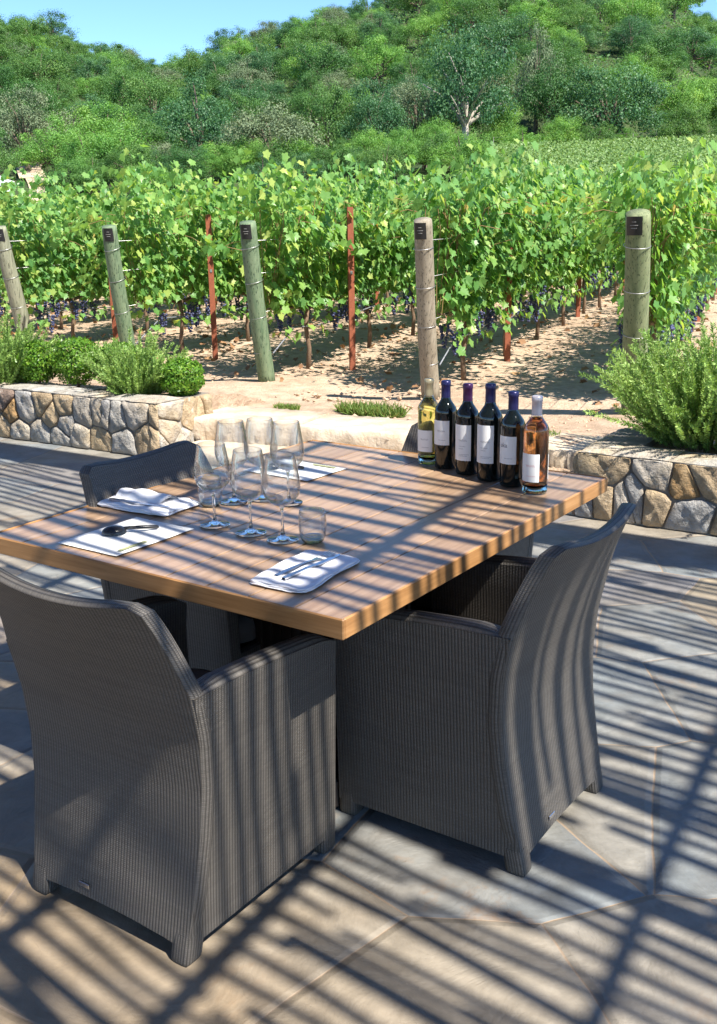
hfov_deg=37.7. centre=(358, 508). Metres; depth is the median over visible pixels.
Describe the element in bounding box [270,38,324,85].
oak tree
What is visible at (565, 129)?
bush
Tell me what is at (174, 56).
oak tree
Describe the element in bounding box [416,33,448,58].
oak tree
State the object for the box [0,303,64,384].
rosemary bush
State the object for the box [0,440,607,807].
dining table
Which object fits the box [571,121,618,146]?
bush
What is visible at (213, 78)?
oak tree
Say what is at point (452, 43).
oak tree
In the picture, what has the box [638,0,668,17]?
oak tree
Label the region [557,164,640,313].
grapevine
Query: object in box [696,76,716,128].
oak tree
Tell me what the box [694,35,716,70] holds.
oak tree
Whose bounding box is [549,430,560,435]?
grass
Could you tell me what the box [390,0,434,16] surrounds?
oak tree
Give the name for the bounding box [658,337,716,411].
rosemary bush
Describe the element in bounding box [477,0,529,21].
oak tree
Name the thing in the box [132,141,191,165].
oak tree
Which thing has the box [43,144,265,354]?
grapevine
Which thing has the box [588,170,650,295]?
grapevine
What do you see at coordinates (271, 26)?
oak tree
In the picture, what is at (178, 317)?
drip hose
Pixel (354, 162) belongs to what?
bush
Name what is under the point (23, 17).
oak tree
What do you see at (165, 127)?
oak tree
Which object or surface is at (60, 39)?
oak tree
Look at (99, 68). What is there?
oak tree
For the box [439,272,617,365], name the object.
drip hose
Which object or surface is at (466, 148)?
bush
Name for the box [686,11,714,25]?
oak tree
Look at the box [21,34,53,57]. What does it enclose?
oak tree
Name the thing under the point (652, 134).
bush
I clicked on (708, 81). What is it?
oak tree
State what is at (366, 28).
oak tree
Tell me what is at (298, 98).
oak tree
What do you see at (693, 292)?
grapevine
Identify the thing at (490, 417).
wine bottle
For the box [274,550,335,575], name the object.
fork
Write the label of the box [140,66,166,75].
oak tree
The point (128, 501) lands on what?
knife
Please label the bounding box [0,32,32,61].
oak tree
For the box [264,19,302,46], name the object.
oak tree
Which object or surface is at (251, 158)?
bush
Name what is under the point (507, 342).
vineyard stake
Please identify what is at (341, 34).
oak tree
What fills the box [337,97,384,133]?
oak tree
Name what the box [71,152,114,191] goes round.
bush
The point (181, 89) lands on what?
oak tree
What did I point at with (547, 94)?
oak tree
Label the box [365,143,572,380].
grapevine
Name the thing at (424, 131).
bush
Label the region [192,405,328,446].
stone step
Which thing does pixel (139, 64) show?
oak tree
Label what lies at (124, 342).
box shrub
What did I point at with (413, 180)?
grapevine
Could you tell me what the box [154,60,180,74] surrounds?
oak tree
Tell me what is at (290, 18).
oak tree
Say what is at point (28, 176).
path
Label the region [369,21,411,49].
oak tree
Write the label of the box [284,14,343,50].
oak tree
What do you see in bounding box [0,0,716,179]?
undergrowth
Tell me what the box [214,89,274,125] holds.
oak tree
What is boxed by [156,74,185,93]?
oak tree
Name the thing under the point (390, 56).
oak tree
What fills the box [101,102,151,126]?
oak tree
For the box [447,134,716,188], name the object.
vineyard field
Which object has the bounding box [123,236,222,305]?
trellis wire
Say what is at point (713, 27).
oak tree
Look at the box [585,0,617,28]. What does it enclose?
oak tree
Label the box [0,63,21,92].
oak tree
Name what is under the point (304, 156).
bush
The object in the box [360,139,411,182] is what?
bush
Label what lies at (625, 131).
bush
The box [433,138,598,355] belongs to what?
grapevine
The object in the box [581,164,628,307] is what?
grapevine
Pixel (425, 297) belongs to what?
end post
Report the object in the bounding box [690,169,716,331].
grapevine
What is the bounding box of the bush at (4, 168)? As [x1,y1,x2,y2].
[0,155,12,174]
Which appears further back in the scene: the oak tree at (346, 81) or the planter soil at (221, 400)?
the oak tree at (346, 81)
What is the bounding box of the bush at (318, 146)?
[297,141,332,166]
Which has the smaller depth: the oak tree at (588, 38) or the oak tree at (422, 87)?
the oak tree at (422, 87)
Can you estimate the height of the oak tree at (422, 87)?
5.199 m
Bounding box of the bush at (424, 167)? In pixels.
[399,141,427,170]
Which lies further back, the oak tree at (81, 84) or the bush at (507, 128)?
the oak tree at (81, 84)
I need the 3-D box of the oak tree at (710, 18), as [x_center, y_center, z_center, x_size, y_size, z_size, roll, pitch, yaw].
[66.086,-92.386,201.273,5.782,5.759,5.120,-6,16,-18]
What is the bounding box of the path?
[16,158,45,200]
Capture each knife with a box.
[109,498,168,506]
[282,554,339,579]
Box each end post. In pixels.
[0,226,33,339]
[102,225,135,347]
[239,220,274,381]
[413,217,439,399]
[621,209,650,414]
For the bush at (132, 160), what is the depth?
69.89 m
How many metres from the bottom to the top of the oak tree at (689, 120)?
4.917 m
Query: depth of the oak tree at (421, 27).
138.04 m
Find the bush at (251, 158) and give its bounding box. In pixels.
[216,135,265,170]
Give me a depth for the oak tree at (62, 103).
110.44 m
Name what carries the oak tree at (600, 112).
on the ground at (562, 392)
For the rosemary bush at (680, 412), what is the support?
on the planter soil at (662, 446)
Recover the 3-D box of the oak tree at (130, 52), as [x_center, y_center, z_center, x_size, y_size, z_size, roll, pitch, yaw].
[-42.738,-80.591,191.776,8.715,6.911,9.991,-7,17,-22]
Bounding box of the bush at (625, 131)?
[615,127,637,143]
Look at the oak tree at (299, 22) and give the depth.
175.36 m
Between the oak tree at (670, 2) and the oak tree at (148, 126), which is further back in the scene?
the oak tree at (670, 2)
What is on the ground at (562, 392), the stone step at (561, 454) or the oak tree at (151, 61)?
the oak tree at (151, 61)
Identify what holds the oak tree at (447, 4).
on the ground at (562, 392)
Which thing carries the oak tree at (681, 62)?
on the ground at (562, 392)
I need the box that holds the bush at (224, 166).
[210,153,253,175]
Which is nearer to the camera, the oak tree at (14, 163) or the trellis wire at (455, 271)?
the trellis wire at (455, 271)
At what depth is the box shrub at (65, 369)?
7.93 m
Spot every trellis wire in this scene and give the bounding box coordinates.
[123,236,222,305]
[434,235,537,317]
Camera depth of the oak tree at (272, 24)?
212.02 m
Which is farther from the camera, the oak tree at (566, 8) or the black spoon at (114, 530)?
the oak tree at (566, 8)
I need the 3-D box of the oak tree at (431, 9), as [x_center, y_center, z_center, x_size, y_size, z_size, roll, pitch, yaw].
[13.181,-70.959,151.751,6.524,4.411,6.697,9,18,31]
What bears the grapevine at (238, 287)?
on the ground at (562, 392)
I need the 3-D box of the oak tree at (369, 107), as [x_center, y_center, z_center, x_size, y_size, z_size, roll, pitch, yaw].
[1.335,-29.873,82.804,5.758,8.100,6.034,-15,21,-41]
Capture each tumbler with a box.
[198,475,222,506]
[298,507,326,543]
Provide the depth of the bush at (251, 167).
66.62 m
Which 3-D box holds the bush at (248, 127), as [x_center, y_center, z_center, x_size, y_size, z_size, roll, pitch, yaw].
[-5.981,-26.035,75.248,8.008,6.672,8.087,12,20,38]
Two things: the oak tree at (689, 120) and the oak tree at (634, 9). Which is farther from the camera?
the oak tree at (634, 9)
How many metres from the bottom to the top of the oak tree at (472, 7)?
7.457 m
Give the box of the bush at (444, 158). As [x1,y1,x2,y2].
[418,130,493,167]
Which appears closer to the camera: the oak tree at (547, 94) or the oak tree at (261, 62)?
the oak tree at (547, 94)
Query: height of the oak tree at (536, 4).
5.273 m
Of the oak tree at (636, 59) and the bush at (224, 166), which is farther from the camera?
the oak tree at (636, 59)
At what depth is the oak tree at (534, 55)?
91.59 m
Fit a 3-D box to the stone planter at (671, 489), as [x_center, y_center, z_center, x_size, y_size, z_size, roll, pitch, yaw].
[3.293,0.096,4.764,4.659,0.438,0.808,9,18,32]
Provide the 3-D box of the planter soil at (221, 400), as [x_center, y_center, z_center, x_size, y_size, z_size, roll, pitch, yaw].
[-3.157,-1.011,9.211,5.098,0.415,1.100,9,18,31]
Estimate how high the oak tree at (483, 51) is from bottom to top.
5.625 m
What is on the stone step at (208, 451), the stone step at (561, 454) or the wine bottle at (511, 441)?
the stone step at (561, 454)
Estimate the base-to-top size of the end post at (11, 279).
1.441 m
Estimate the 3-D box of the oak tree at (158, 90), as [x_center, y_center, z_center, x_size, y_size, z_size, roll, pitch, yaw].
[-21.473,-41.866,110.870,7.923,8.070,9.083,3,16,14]
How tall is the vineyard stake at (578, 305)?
1.500 m
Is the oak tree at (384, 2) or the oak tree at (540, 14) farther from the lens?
the oak tree at (384, 2)
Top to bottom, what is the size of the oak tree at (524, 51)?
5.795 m
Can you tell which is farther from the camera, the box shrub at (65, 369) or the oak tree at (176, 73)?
the oak tree at (176, 73)
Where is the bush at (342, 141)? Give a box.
[330,137,360,153]
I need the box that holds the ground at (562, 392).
[0,0,716,472]
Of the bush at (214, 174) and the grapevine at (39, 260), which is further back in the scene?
the bush at (214, 174)
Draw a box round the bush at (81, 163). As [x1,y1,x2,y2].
[59,155,107,191]
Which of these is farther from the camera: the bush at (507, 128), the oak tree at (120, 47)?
the oak tree at (120, 47)
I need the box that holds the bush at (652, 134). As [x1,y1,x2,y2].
[644,131,671,141]
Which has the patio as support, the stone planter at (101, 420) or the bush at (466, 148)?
the stone planter at (101, 420)
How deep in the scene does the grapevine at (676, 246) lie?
7.71 m
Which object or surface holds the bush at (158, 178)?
on the ground at (562, 392)
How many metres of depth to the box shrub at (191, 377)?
7.42 m
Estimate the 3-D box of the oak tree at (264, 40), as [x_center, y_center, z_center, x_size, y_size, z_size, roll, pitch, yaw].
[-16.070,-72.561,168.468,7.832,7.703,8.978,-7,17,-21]
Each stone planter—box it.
[0,381,212,454]
[572,428,716,535]
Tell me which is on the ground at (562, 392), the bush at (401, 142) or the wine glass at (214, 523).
the bush at (401, 142)
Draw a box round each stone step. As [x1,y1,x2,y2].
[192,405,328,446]
[192,440,572,514]
[297,414,417,450]
[548,432,602,469]
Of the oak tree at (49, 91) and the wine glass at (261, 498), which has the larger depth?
the oak tree at (49, 91)
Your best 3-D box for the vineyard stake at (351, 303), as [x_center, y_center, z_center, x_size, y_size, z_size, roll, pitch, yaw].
[-0.067,-2.033,9.868,0.055,1.540,0.045,-4,16,-12]
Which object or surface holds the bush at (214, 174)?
on the ground at (562, 392)
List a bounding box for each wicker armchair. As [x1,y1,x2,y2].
[0,567,335,967]
[79,440,260,670]
[333,503,636,876]
[401,422,534,611]
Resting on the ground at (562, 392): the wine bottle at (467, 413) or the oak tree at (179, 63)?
the oak tree at (179, 63)
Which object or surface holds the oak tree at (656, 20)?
on the ground at (562, 392)
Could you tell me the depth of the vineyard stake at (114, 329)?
11.91 m
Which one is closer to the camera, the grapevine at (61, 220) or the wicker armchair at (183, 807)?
the wicker armchair at (183, 807)
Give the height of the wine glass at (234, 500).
0.251 m
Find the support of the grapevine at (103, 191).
on the ground at (562, 392)
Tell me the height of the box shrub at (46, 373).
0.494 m
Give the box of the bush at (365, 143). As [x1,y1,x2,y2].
[343,125,391,174]
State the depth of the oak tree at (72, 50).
172.81 m
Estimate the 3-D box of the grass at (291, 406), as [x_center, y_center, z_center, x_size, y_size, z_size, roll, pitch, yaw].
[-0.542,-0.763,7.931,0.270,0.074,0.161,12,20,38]
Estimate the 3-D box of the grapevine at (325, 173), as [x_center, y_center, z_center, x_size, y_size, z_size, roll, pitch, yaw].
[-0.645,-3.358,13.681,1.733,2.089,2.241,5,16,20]
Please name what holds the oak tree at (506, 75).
on the ground at (562, 392)
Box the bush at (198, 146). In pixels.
[170,141,208,177]
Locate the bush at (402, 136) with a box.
[381,129,419,148]
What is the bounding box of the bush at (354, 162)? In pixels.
[332,147,370,179]
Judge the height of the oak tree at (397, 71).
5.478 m
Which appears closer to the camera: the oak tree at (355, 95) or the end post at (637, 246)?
the end post at (637, 246)
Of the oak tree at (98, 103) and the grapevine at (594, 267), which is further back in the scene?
the oak tree at (98, 103)
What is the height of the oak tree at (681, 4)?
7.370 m
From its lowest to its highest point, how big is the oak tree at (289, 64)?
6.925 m
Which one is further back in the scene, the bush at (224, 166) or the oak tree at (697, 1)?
the oak tree at (697, 1)
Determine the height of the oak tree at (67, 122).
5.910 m
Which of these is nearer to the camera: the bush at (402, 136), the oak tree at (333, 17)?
the bush at (402, 136)
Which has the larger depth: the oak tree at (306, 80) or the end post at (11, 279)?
the oak tree at (306, 80)
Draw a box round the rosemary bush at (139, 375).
[79,326,192,394]
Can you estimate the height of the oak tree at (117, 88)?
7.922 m
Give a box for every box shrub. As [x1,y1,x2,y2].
[13,339,57,383]
[49,335,97,386]
[97,341,137,370]
[158,356,205,395]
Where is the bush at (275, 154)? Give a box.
[252,138,302,173]
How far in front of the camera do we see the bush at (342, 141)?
78.96 m
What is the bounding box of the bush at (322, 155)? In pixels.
[307,143,365,172]
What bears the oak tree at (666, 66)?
on the ground at (562, 392)
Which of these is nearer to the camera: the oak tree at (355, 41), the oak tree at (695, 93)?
the oak tree at (695, 93)
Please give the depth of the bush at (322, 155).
69.87 m
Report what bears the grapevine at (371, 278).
on the ground at (562, 392)
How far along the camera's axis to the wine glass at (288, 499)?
3.17 m
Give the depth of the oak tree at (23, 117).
88.80 m
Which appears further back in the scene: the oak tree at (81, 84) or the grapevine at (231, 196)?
the oak tree at (81, 84)
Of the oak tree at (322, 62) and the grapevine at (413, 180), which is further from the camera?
the oak tree at (322, 62)
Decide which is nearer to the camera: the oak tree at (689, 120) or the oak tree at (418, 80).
the oak tree at (689, 120)
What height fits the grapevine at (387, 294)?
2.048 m
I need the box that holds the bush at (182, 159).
[151,144,221,179]
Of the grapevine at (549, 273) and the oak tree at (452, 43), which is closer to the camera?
the grapevine at (549, 273)
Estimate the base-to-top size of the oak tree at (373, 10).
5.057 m
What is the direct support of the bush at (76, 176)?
on the ground at (562, 392)
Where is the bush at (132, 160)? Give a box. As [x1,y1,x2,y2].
[98,142,164,180]
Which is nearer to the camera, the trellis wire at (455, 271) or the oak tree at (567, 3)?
the trellis wire at (455, 271)
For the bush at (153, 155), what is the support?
on the ground at (562, 392)
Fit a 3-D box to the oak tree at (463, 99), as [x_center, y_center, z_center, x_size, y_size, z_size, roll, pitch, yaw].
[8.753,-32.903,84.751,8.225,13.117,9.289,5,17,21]
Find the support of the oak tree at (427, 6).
on the ground at (562, 392)
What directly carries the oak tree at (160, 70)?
on the ground at (562, 392)
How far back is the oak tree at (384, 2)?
198.35 m
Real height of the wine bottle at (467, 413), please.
0.304 m
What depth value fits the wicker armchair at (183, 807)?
2.36 m
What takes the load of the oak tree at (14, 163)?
on the ground at (562, 392)
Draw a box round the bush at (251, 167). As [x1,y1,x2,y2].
[236,151,283,189]
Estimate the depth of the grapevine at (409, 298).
12.25 m
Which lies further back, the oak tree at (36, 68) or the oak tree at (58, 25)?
the oak tree at (58, 25)
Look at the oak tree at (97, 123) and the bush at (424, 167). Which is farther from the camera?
the oak tree at (97, 123)
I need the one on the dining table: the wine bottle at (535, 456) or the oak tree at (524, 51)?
the wine bottle at (535, 456)
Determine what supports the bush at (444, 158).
on the ground at (562, 392)
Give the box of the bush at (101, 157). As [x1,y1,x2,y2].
[88,141,130,185]
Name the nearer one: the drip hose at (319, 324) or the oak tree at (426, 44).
the drip hose at (319, 324)
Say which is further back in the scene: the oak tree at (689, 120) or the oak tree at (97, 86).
the oak tree at (97, 86)
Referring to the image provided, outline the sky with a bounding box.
[0,0,716,64]
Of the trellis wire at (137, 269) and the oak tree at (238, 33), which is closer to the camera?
the trellis wire at (137, 269)
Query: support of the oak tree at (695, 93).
on the ground at (562, 392)
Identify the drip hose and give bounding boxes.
[33,294,183,324]
[135,306,247,343]
[272,301,414,353]
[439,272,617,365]
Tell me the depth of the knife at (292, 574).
2.54 m
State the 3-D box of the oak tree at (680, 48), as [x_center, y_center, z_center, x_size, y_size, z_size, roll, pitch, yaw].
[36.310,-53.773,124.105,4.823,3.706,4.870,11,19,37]
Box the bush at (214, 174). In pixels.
[184,152,228,181]
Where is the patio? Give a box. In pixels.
[0,437,716,1023]
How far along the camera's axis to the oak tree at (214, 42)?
214.30 m
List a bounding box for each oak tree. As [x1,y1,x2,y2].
[0,14,31,48]
[0,26,29,62]
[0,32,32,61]
[0,44,75,88]
[0,57,51,89]
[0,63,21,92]
[0,76,69,126]
[0,82,68,170]
[0,127,24,172]
[4,12,31,49]
[8,16,61,53]
[10,110,88,172]
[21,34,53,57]
[29,104,101,146]
[31,8,79,51]
[33,92,74,115]
[34,46,80,80]
[35,73,82,102]
[45,32,74,50]
[47,124,124,170]
[55,37,92,56]
[55,91,117,123]
[58,100,147,148]
[63,48,99,73]
[63,53,117,89]
[67,36,83,47]
[72,76,99,96]
[76,123,163,181]
[79,41,135,73]
[79,97,112,116]
[82,51,129,75]
[84,41,110,60]
[84,63,139,107]
[95,64,165,108]
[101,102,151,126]
[102,41,136,56]
[103,114,182,153]
[105,47,151,73]
[122,48,148,71]
[122,71,192,118]
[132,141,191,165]
[135,117,187,145]
[136,96,206,137]
[140,57,162,74]
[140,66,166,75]
[144,67,248,152]
[146,66,187,87]
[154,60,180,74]
[156,49,199,68]
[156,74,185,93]
[160,68,192,89]
[160,87,204,113]
[163,46,203,88]
[177,48,233,94]
[188,48,243,96]
[195,87,213,104]
[199,65,238,98]
[203,28,241,52]
[207,76,275,115]
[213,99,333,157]
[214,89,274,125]
[216,34,263,65]
[216,54,278,91]
[217,25,250,49]
[234,41,276,78]
[237,31,276,54]
[243,50,295,83]
[245,20,282,47]
[250,78,290,105]
[256,21,281,31]
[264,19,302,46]
[268,32,286,49]
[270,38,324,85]
[276,38,292,76]
[279,15,309,29]
[281,16,326,47]
[281,39,339,79]
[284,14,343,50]
[285,88,332,117]
[286,65,330,102]
[288,37,360,87]
[298,78,368,148]
[303,12,346,39]
[304,41,346,61]
[305,14,360,54]
[307,5,332,19]
[314,5,356,26]
[314,69,361,96]
[322,3,343,10]
[330,75,416,149]
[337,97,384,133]
[342,12,361,26]
[342,87,371,109]
[344,0,389,18]
[344,27,367,51]
[347,32,412,93]
[352,10,388,35]
[353,10,402,46]
[356,35,407,66]
[359,7,387,24]
[368,0,398,8]
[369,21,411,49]
[380,72,427,117]
[386,53,440,89]
[388,73,453,147]
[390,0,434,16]
[401,9,447,46]
[406,78,456,123]
[408,12,519,142]
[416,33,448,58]
[417,0,438,15]
[419,39,487,85]
[423,3,456,28]
[431,0,471,34]
[434,36,474,56]
[446,0,503,35]
[461,8,541,61]
[470,74,518,107]
[472,58,523,89]
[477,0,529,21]
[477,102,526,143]
[499,0,565,45]
[499,36,584,76]
[507,20,566,133]
[515,52,593,134]
[522,0,558,11]
[538,24,588,52]
[539,59,674,141]
[545,0,585,20]
[545,30,586,78]
[554,4,606,36]
[555,2,597,26]
[563,22,604,51]
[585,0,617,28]
[594,81,651,134]
[597,0,664,34]
[600,13,653,53]
[602,50,662,89]
[605,18,656,43]
[606,41,684,89]
[620,23,693,82]
[629,0,677,14]
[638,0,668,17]
[641,6,666,25]
[649,72,716,131]
[652,96,716,138]
[659,47,692,81]
[663,0,703,21]
[664,39,686,53]
[665,23,716,71]
[683,16,711,33]
[684,0,706,12]
[685,76,716,97]
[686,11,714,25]
[690,20,716,37]
[693,11,716,25]
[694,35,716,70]
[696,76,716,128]
[707,60,716,80]
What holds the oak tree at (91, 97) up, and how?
on the ground at (562, 392)
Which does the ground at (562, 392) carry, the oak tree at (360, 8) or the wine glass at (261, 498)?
the oak tree at (360, 8)
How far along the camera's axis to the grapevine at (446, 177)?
14.11 m
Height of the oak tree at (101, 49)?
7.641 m
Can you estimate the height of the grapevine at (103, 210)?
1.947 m
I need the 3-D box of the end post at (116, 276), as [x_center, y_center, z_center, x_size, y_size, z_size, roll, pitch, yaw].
[-2.228,-1.921,9.849,0.154,1.435,0.454,1,16,9]
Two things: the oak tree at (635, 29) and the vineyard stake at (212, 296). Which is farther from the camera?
the oak tree at (635, 29)
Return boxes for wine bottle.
[418,378,437,464]
[434,380,456,468]
[455,383,478,474]
[477,383,502,480]
[499,390,524,486]
[522,395,548,494]
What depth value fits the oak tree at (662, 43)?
113.89 m
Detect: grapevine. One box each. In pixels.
[0,161,152,346]
[0,171,99,328]
[0,189,78,217]
[0,190,59,316]
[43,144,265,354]
[72,166,185,334]
[73,187,160,308]
[154,167,259,302]
[163,168,299,341]
[201,148,410,368]
[218,177,298,214]
[244,167,344,261]
[282,151,429,347]
[313,177,373,312]
[345,168,457,335]
[361,183,401,306]
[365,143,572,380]
[386,173,435,202]
[408,173,477,317]
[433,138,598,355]
[449,171,528,196]
[481,157,615,336]
[539,168,623,325]
[545,137,716,370]
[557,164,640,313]
[571,145,716,341]
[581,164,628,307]
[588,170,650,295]
[612,158,716,341]
[684,160,716,318]
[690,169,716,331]
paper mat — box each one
[58,517,193,555]
[245,458,345,480]
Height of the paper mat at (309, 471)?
0.004 m
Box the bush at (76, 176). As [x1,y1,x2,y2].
[26,160,109,191]
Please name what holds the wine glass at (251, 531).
on the dining table
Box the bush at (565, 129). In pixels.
[532,114,588,143]
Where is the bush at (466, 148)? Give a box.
[446,131,493,170]
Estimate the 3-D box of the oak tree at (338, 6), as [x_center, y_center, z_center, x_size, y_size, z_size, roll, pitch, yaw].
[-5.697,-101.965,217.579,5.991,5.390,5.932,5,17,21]
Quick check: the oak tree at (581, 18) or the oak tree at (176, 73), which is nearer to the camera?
the oak tree at (581, 18)
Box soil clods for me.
[2,285,716,436]
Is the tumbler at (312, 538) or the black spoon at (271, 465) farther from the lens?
the black spoon at (271, 465)
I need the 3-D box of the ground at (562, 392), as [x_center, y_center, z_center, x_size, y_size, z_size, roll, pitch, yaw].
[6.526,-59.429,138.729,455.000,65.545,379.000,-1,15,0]
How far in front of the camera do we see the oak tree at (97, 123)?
87.97 m
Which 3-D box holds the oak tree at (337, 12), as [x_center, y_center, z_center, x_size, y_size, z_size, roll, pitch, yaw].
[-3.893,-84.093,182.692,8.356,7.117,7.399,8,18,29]
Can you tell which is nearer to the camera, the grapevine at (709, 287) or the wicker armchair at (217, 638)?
the wicker armchair at (217, 638)
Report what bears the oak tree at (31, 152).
on the ground at (562, 392)
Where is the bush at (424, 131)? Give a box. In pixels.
[413,115,457,146]
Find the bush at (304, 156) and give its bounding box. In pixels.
[281,151,329,181]
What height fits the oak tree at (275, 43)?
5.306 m
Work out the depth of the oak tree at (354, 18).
175.37 m
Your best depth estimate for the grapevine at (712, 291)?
13.71 m
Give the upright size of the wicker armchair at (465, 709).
0.860 m
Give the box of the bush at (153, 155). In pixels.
[135,148,174,188]
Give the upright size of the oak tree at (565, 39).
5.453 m
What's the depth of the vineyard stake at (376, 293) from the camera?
16.40 m
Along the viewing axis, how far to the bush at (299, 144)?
73.15 m
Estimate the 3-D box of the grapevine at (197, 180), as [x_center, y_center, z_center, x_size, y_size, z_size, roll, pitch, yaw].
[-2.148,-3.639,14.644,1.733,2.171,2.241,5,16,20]
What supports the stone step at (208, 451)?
on the patio
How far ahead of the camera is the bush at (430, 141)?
70.83 m
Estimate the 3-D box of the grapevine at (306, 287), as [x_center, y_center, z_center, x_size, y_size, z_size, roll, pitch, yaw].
[-0.558,-2.294,9.872,1.733,2.057,2.241,5,16,20]
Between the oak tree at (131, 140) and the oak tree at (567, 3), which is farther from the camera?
the oak tree at (567, 3)
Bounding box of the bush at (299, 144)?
[270,132,317,161]
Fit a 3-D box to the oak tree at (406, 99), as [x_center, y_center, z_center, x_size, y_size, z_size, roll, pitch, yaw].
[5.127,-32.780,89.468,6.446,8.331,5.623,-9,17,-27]
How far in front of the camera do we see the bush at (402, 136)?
79.04 m
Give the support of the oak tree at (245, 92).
on the ground at (562, 392)
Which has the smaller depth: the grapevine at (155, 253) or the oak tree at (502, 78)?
the grapevine at (155, 253)
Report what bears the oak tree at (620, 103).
on the ground at (562, 392)
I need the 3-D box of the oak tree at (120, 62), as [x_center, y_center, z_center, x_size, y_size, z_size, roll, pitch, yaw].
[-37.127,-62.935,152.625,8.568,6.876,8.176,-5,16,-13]
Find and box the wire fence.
[491,131,715,143]
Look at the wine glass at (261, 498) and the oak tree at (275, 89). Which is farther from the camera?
the oak tree at (275, 89)
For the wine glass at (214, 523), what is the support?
on the dining table
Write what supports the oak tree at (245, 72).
on the ground at (562, 392)
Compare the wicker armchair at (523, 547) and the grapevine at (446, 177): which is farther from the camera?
the grapevine at (446, 177)
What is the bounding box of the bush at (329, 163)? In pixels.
[305,146,350,176]
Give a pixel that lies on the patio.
(604, 911)
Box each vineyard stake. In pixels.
[109,284,118,340]
[205,214,217,358]
[346,207,355,369]
[375,290,378,304]
[504,247,512,361]
[575,277,581,316]
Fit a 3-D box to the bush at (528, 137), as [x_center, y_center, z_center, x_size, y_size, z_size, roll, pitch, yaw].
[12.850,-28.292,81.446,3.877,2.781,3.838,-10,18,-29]
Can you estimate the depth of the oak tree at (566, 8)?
130.17 m
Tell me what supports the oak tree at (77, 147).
on the ground at (562, 392)
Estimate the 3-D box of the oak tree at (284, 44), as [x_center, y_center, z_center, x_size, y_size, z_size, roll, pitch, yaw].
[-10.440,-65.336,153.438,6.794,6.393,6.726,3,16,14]
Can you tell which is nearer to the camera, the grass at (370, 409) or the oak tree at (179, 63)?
the grass at (370, 409)
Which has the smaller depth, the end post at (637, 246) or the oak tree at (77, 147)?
the end post at (637, 246)
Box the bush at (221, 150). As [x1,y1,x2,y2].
[198,139,258,179]
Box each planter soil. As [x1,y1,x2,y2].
[28,379,264,409]
[653,439,716,454]
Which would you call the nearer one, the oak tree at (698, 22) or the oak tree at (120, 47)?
the oak tree at (698, 22)
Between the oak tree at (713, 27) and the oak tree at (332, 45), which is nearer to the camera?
the oak tree at (332, 45)
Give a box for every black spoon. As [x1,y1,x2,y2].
[102,525,158,534]
[261,461,303,468]
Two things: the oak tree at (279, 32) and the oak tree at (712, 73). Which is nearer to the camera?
the oak tree at (712, 73)
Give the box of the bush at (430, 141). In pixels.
[416,127,461,167]
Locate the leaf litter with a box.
[0,283,715,412]
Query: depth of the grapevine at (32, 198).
15.82 m
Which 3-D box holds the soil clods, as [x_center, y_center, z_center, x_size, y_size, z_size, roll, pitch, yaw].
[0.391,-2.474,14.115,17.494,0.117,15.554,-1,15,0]
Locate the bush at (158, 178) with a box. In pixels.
[114,161,172,189]
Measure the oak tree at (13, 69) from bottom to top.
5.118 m
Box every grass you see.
[271,402,300,409]
[331,399,411,417]
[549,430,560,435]
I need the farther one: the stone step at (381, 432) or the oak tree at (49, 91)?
the oak tree at (49, 91)
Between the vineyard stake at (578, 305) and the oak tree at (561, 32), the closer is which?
the vineyard stake at (578, 305)
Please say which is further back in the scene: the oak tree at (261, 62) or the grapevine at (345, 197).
the oak tree at (261, 62)
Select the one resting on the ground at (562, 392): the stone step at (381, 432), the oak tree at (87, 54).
the oak tree at (87, 54)
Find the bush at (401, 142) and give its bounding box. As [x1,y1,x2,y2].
[379,125,424,175]
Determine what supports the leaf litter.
on the ground at (562, 392)
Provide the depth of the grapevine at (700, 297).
10.86 m
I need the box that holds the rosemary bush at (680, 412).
[578,313,716,453]
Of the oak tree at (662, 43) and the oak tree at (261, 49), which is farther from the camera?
the oak tree at (261, 49)
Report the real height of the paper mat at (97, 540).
0.004 m
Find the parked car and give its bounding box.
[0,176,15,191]
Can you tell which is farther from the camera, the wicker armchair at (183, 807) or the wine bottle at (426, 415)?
the wine bottle at (426, 415)
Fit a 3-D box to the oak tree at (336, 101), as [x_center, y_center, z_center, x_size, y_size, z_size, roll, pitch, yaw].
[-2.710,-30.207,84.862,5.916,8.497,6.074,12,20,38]
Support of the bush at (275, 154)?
on the ground at (562, 392)
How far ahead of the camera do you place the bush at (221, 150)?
74.49 m
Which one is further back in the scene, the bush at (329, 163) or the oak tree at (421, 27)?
the oak tree at (421, 27)
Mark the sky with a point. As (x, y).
(156, 28)
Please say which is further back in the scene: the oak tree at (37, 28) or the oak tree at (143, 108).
the oak tree at (37, 28)
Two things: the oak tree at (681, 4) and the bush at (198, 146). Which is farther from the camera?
the oak tree at (681, 4)
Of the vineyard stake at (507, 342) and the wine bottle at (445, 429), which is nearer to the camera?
the wine bottle at (445, 429)
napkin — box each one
[97,488,199,515]
[250,550,359,592]
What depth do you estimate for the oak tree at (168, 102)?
99.09 m
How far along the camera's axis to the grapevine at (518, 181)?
15.89 m
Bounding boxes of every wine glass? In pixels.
[194,441,229,528]
[214,419,248,504]
[230,448,267,536]
[244,416,277,501]
[262,451,299,543]
[270,419,303,505]
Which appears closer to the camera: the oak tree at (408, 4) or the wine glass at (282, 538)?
the wine glass at (282, 538)
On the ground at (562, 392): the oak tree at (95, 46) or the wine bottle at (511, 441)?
the oak tree at (95, 46)
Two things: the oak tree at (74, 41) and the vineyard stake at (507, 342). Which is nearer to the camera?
the vineyard stake at (507, 342)
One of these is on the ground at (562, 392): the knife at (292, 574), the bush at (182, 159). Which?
the bush at (182, 159)
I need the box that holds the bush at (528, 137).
[497,125,546,147]
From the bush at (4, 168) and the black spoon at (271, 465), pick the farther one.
the bush at (4, 168)

